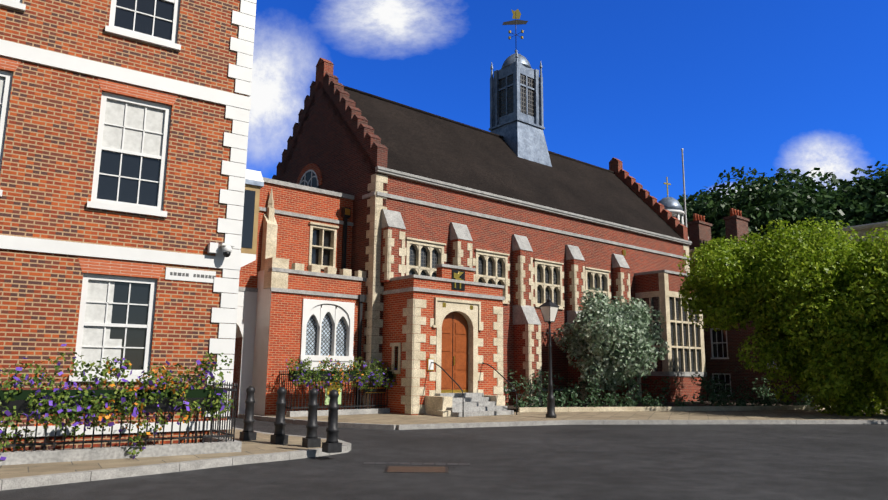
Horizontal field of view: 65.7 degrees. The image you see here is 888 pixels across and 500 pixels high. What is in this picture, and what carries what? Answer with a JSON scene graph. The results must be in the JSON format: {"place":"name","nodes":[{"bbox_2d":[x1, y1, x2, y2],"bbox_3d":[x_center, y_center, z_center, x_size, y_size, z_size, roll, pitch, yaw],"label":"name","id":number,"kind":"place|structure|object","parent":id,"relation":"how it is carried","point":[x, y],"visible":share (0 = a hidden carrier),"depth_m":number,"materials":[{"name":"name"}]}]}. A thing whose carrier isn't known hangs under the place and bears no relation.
{"place":"outdoors","nodes":[
{"label":"outdoors","id":0,"kind":"place"},
{"bbox_2d":[0,429,342,478],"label":"pavement","id":1,"kind":"structure","parent":0,"point":[261,444],"depth_m":10.65,"materials":[{"name":"stone"}]},
{"bbox_2d":[0,435,241,464],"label":"railing plinth","id":2,"kind":"structure","parent":1,"relation":"on","point":[87,454],"depth_m":10.85,"materials":[{"name":"grey stone"}]},
{"bbox_2d":[0,381,237,452],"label":"railings","id":3,"kind":"object","parent":2,"relation":"on","point":[211,436],"visible":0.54,"depth_m":11.33,"materials":[{"name":"black metal"}]},
{"bbox_2d":[0,344,234,459],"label":"flowerbox plants","id":4,"kind":"object","parent":3,"relation":"attached to","point":[73,405],"visible":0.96,"depth_m":10.80,"materials":[{"name":"green plant"}]},
{"bbox_2d":[239,386,256,440],"bbox_3d":[-3.967,3.317,14.024,0.260,1.075,0.260,7,-12,-33],"label":"bollard","id":5,"kind":"object","parent":1,"relation":"on","point":[248,433],"visible":1,"depth_m":13.94,"materials":[{"name":"black metal"}]},
{"bbox_2d":[270,387,287,443],"bbox_3d":[-3.190,3.220,13.428,0.260,1.075,0.260,7,-12,-33],"label":"bollard","id":6,"kind":"object","parent":1,"relation":"on","point":[279,436],"visible":1,"depth_m":13.34,"materials":[{"name":"black metal"}]},
{"bbox_2d":[302,388,320,447],"bbox_3d":[-2.469,3.138,12.921,0.260,1.075,0.260,7,-12,-33],"label":"bollard","id":7,"kind":"object","parent":1,"relation":"on","point":[311,439],"visible":1,"depth_m":12.83,"materials":[{"name":"black metal"}]},
{"bbox_2d":[322,389,341,452],"bbox_3d":[-1.959,3.005,12.136,0.260,1.075,0.260,7,-12,-33],"label":"bollard","id":8,"kind":"object","parent":1,"relation":"on","point":[331,444],"visible":1,"depth_m":12.05,"materials":[{"name":"black metal"}]},
{"bbox_2d":[248,38,309,157],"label":"cloud","id":9,"kind":"structure","parent":0,"point":[276,99],"depth_m":912.42,"materials":[{"name":"white"}]},
{"bbox_2d":[335,0,435,42],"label":"cloud","id":10,"kind":"structure","parent":0,"point":[392,20],"depth_m":1006.20,"materials":[{"name":"white"}]},
{"bbox_2d":[0,417,887,499],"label":"ground","id":11,"kind":"structure","parent":0,"point":[715,462],"depth_m":11.08,"materials":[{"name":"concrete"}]},
{"bbox_2d":[0,0,263,451],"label":"building","id":12,"kind":"structure","parent":11,"relation":"on","point":[131,185],"depth_m":12.91,"materials":[{"name":"brick"}]},
{"bbox_2d":[0,427,350,490],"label":"kerb","id":13,"kind":"structure","parent":11,"relation":"on","point":[60,478],"depth_m":10.12,"materials":[{"name":"stone"}]},
{"bbox_2d":[228,177,366,417],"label":"link building","id":14,"kind":"structure","parent":11,"relation":"on","point":[301,293],"depth_m":23.14,"materials":[{"name":"brick"}]},
{"bbox_2d":[363,462,469,472],"bbox_3d":[-0.447,3.497,11.070,1.780,0.006,1.160,1,-10,-1],"label":"manhole cover","id":15,"kind":"object","parent":11,"relation":"on","point":[412,469],"visible":0.94,"depth_m":11.02,"materials":[{"name":"metal"}]},
{"bbox_2d":[382,264,522,416],"bbox_3d":[0.568,3.160,24.112,4.330,5.220,3.468,9,-13,-40],"label":"entrance porch","id":16,"kind":"object","parent":11,"relation":"on","point":[442,344],"visible":1,"depth_m":23.72,"materials":[{"name":"red brick"}]},
{"bbox_2d":[272,58,691,408],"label":"hall","id":17,"kind":"structure","parent":11,"relation":"on","point":[428,191],"depth_m":28.97,"materials":[{"name":"brick"}]},
{"bbox_2d":[489,9,551,166],"bbox_3d":[3.914,-8.849,37.240,2.600,9.100,2.600,9,-13,-40],"label":"hall lantern","id":18,"kind":"object","parent":17,"relation":"on","point":[516,104],"visible":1,"depth_m":36.53,"materials":[{"name":"grey metal"}]},
{"bbox_2d":[634,270,706,401],"bbox_3d":[11.355,4.447,34.366,3.450,6.470,1.720,9,-13,-40],"label":"bay window","id":19,"kind":"structure","parent":17,"relation":"attached to","point":[682,336],"depth_m":33.47,"materials":[{"name":"beige stone"}]},
{"bbox_2d":[681,148,686,226],"bbox_3d":[13.757,1.204,38.724,0.140,14.420,0.133,9,-13,-40],"label":"flagpole","id":20,"kind":"object","parent":17,"relation":"on","point":[684,189],"visible":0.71,"depth_m":39.53,"materials":[{"name":"white metal"}]},
{"bbox_2d":[238,414,887,429],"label":"kerb","id":21,"kind":"structure","parent":11,"relation":"on","point":[456,425],"depth_m":20.62,"materials":[{"name":"stone"}]},
{"bbox_2d":[679,190,729,217],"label":"tree","id":22,"kind":"object","parent":11,"relation":"on","point":[707,191],"depth_m":64.17,"materials":[{"name":"green plant"}]},
{"bbox_2d":[678,166,818,242],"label":"tree","id":23,"kind":"object","parent":11,"relation":"on","point":[755,199],"visible":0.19,"depth_m":50.52,"materials":[{"name":"green plant"}]},
{"bbox_2d":[690,167,865,228],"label":"tree","id":24,"kind":"object","parent":11,"relation":"on","point":[797,178],"visible":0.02,"depth_m":52.48,"materials":[{"name":"green plant"}]},
{"bbox_2d":[678,216,887,416],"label":"tree","id":25,"kind":"object","parent":11,"relation":"on","point":[813,299],"visible":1,"depth_m":25.77,"materials":[{"name":"green plant"}]},
{"bbox_2d":[687,208,887,403],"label":"building","id":26,"kind":"structure","parent":11,"relation":"on","point":[721,349],"depth_m":36.79,"materials":[{"name":"brick"}]},
{"bbox_2d":[751,161,887,236],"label":"tree","id":27,"kind":"object","parent":11,"relation":"on","point":[841,181],"visible":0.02,"depth_m":49.16,"materials":[{"name":"green plant"}]},
{"bbox_2d":[776,167,887,231],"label":"tree","id":28,"kind":"object","parent":11,"relation":"on","point":[838,195],"visible":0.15,"depth_m":46.88,"materials":[{"name":"green plant"}]},
{"bbox_2d":[803,181,887,227],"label":"tree","id":29,"kind":"object","parent":11,"relation":"on","point":[882,205],"visible":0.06,"depth_m":45.86,"materials":[{"name":"green plant"}]},
{"bbox_2d":[246,0,887,201],"label":"sky","id":30,"kind":"structure","parent":0,"point":[737,84],"materials":[{"name":"blue"}]},
{"bbox_2d":[254,408,887,424],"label":"pavement","id":31,"kind":"structure","parent":0,"point":[403,419],"depth_m":22.50,"materials":[{"name":"stone"}]},
{"bbox_2d":[286,408,389,416],"bbox_3d":[-3.329,5.221,22.148,3.730,0.160,0.250,9,-13,-40],"label":"railing plinth","id":32,"kind":"object","parent":31,"relation":"on","point":[340,412],"visible":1,"depth_m":22.16,"materials":[{"name":"grey stone"}]},
{"bbox_2d":[279,370,387,410],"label":"link railings","id":33,"kind":"object","parent":32,"relation":"on","point":[377,389],"visible":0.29,"depth_m":22.16,"materials":[{"name":"black metal"}]},
{"bbox_2d":[286,355,397,391],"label":"flowering plants","id":34,"kind":"object","parent":33,"relation":"attached to","point":[310,377],"visible":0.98,"depth_m":21.96,"materials":[{"name":"green plant"}]},
{"bbox_2d":[539,295,559,417],"bbox_3d":[3.413,3.381,22.143,0.630,3.920,0.490,9,-13,-40],"label":"lamp post","id":35,"kind":"object","parent":31,"relation":"on","point":[549,309],"visible":1,"depth_m":22.15,"materials":[{"name":"black metal"}]},
{"bbox_2d":[518,405,887,411],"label":"bed edging","id":36,"kind":"object","parent":31,"relation":"on","point":[682,408],"visible":0.77,"depth_m":26.44,"materials":[{"name":"stone"}]},
{"bbox_2d":[505,399,823,408],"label":"bed soil","id":37,"kind":"structure","parent":0,"point":[670,404],"depth_m":29.88,"materials":[{"name":"brown soil"}]},
{"bbox_2d":[554,287,669,405],"bbox_3d":[7.054,3.891,28.197,4.102,4.893,4.319,4,-11,-21],"label":"silver tree","id":38,"kind":"object","parent":37,"relation":"on","point":[617,340],"visible":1,"depth_m":27.35,"materials":[{"name":"green plant"}]},
{"bbox_2d":[503,366,798,405],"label":"shrubs","id":39,"kind":"object","parent":37,"relation":"on","point":[508,392],"visible":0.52,"depth_m":28.28,"materials":[{"name":"green plant"}]},
{"bbox_2d":[503,371,875,409],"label":"bed plants","id":40,"kind":"object","parent":37,"relation":"on","point":[712,400],"visible":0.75,"depth_m":27.28,"materials":[{"name":"green plant"}]},
{"bbox_2d":[658,177,688,245],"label":"cupola","id":41,"kind":"object","parent":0,"point":[672,205],"visible":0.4,"depth_m":49.98,"materials":[{"name":"silver metal"}]},
{"bbox_2d":[789,137,857,190],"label":"cloud","id":42,"kind":"structure","parent":0,"point":[824,156],"depth_m":900.44,"materials":[{"name":"white"}]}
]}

